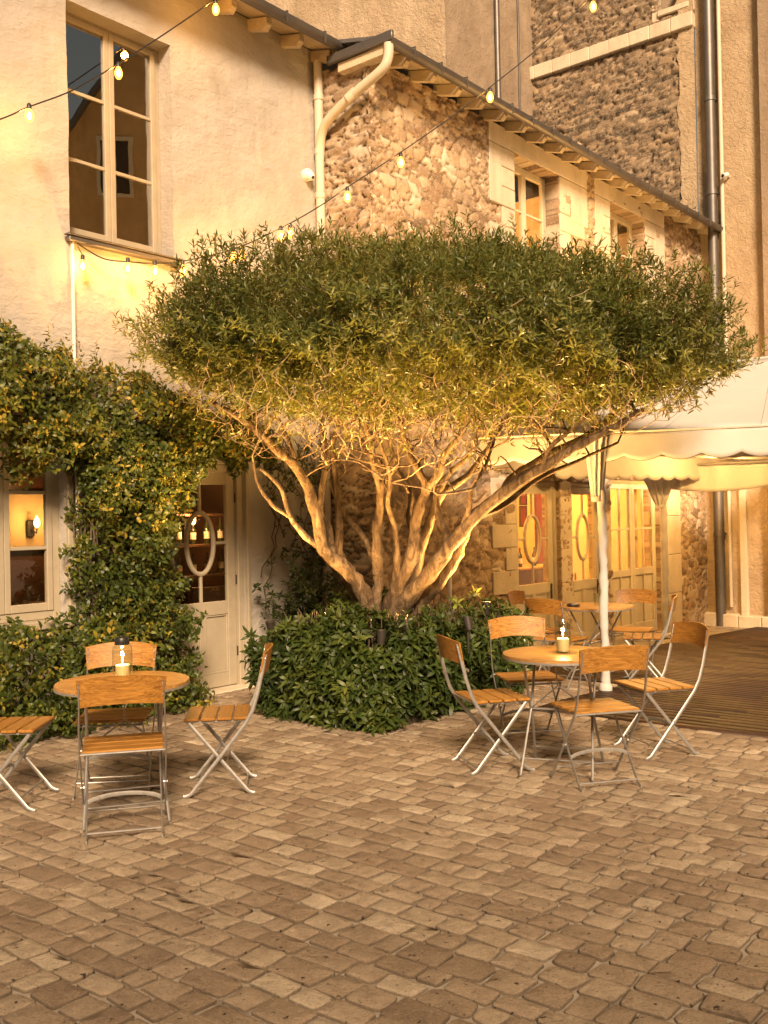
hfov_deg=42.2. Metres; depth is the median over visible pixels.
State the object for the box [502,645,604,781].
bistro table
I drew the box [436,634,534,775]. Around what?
bistro chair
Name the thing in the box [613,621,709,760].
bistro chair
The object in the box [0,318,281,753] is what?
climbing jasmine
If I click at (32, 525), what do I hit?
wall lamp
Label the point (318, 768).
cobble paving
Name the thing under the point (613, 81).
tall stone house
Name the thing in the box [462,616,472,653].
garden spotlight
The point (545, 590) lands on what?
door
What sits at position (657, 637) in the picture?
bistro chair
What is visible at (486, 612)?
garden spotlight
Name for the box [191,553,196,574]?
bottle
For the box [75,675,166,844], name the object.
bistro chair
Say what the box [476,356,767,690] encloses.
marquee tent
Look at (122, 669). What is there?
candle lantern
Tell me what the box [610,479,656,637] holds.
double door
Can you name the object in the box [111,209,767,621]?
umbrella tree
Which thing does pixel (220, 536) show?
bottle
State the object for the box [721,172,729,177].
security camera
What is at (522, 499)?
wall picture
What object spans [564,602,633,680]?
bistro table
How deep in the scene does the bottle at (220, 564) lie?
11.33 m
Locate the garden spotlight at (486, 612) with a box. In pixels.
[482,601,490,626]
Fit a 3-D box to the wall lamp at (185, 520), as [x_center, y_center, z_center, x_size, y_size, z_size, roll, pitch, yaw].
[-2.116,0.121,10.897,0.151,0.205,0.080,-1,0,39]
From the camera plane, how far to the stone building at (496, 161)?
12.09 m
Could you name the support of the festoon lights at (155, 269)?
hanging from the white building at (204, 122)
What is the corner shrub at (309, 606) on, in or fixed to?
on the cobble paving
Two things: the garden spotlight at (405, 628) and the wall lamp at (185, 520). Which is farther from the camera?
the wall lamp at (185, 520)
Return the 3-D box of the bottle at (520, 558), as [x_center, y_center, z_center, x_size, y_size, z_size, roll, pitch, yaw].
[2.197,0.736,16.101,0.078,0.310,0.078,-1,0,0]
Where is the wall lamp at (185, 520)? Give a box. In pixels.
[183,518,195,532]
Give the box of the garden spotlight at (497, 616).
[496,615,503,650]
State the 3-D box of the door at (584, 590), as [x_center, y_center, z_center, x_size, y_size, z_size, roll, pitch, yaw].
[2.807,0.726,13.921,0.103,2.160,0.860,-1,0,39]
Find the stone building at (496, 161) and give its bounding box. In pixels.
[322,29,723,659]
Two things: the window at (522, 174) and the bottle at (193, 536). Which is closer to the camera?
the bottle at (193, 536)
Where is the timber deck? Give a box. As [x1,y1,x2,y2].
[530,627,767,738]
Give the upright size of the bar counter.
1.060 m
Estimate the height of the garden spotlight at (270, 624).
0.308 m
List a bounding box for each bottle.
[175,526,181,542]
[176,554,182,575]
[190,526,195,543]
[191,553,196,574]
[204,520,209,543]
[204,552,210,573]
[217,518,223,540]
[218,549,223,572]
[518,548,521,566]
[532,547,536,565]
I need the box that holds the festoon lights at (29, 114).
[0,0,219,122]
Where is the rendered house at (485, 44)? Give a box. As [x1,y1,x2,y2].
[265,0,532,115]
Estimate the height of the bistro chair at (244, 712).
0.864 m
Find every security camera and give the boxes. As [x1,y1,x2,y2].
[301,168,314,181]
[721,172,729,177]
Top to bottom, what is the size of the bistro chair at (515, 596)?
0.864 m
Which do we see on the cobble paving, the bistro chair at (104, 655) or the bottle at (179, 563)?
the bistro chair at (104, 655)
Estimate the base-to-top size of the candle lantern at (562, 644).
0.282 m
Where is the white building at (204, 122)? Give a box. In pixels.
[0,0,393,717]
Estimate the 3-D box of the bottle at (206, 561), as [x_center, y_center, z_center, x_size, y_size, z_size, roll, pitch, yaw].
[-1.984,0.575,11.196,0.070,0.240,0.070,-1,0,0]
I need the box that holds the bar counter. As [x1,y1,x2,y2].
[519,564,542,584]
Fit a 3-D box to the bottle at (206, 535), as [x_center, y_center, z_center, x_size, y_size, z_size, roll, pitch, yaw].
[-1.992,0.210,11.198,0.070,0.290,0.070,-1,0,0]
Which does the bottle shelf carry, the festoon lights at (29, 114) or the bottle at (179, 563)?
the bottle at (179, 563)
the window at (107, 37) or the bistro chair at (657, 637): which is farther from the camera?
the bistro chair at (657, 637)
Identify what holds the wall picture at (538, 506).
attached to the stone building at (496, 161)
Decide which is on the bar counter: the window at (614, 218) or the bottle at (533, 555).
the bottle at (533, 555)
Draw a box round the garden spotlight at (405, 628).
[401,619,410,633]
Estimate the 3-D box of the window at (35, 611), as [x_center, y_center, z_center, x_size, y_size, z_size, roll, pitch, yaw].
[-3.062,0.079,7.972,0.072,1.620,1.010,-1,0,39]
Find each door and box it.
[168,473,236,688]
[516,485,554,645]
[571,486,599,643]
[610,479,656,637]
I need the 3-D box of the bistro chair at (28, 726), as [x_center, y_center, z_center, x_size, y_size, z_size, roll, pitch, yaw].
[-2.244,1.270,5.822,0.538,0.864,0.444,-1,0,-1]
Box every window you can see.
[0,422,59,623]
[66,12,161,253]
[514,165,545,250]
[610,212,632,278]
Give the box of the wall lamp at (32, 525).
[27,516,39,535]
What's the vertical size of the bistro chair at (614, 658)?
0.864 m
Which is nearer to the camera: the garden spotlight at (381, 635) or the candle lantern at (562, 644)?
the candle lantern at (562, 644)
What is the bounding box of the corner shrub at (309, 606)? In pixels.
[250,526,350,657]
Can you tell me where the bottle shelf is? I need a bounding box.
[176,513,224,579]
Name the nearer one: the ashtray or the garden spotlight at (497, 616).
the garden spotlight at (497, 616)
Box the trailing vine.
[258,434,326,613]
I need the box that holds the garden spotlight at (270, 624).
[265,620,275,634]
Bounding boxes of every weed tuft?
[275,709,301,722]
[321,720,342,729]
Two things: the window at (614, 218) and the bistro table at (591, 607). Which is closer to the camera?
the bistro table at (591, 607)
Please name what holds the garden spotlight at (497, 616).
in the evergreen hedge at (335, 670)
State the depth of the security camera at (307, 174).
10.53 m
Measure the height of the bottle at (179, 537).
0.290 m
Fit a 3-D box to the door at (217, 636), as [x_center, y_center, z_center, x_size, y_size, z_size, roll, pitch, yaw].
[-1.736,0.659,9.465,0.103,2.065,0.881,-1,0,39]
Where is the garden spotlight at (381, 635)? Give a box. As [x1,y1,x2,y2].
[376,629,386,659]
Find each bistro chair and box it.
[0,716,58,811]
[72,641,156,799]
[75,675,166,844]
[183,643,272,798]
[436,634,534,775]
[487,616,567,743]
[507,590,567,670]
[523,598,591,690]
[549,645,649,791]
[610,589,656,674]
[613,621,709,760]
[622,594,677,678]
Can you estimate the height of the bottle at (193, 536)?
0.270 m
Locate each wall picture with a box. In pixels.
[519,494,526,504]
[519,506,527,526]
[534,494,542,563]
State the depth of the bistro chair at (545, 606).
9.35 m
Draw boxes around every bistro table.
[53,671,189,831]
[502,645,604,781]
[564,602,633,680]
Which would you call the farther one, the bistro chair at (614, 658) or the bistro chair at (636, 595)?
the bistro chair at (636, 595)
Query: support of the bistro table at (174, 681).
on the cobble paving
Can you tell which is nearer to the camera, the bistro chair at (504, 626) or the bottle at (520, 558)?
the bistro chair at (504, 626)
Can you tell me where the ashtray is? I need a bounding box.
[567,603,579,606]
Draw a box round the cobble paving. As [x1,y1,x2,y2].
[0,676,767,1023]
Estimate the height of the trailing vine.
1.803 m
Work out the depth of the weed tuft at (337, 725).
7.69 m
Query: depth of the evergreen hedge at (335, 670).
7.81 m
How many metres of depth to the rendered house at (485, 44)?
18.07 m
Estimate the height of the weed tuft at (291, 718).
0.130 m
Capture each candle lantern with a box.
[112,637,132,675]
[555,608,570,651]
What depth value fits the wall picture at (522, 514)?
15.01 m
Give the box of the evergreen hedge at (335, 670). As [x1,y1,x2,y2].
[239,583,534,736]
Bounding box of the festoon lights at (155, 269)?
[77,0,596,276]
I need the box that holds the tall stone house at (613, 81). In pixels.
[530,0,767,627]
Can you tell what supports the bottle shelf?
attached to the white building at (204, 122)
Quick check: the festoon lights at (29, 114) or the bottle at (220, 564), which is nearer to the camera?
the festoon lights at (29, 114)

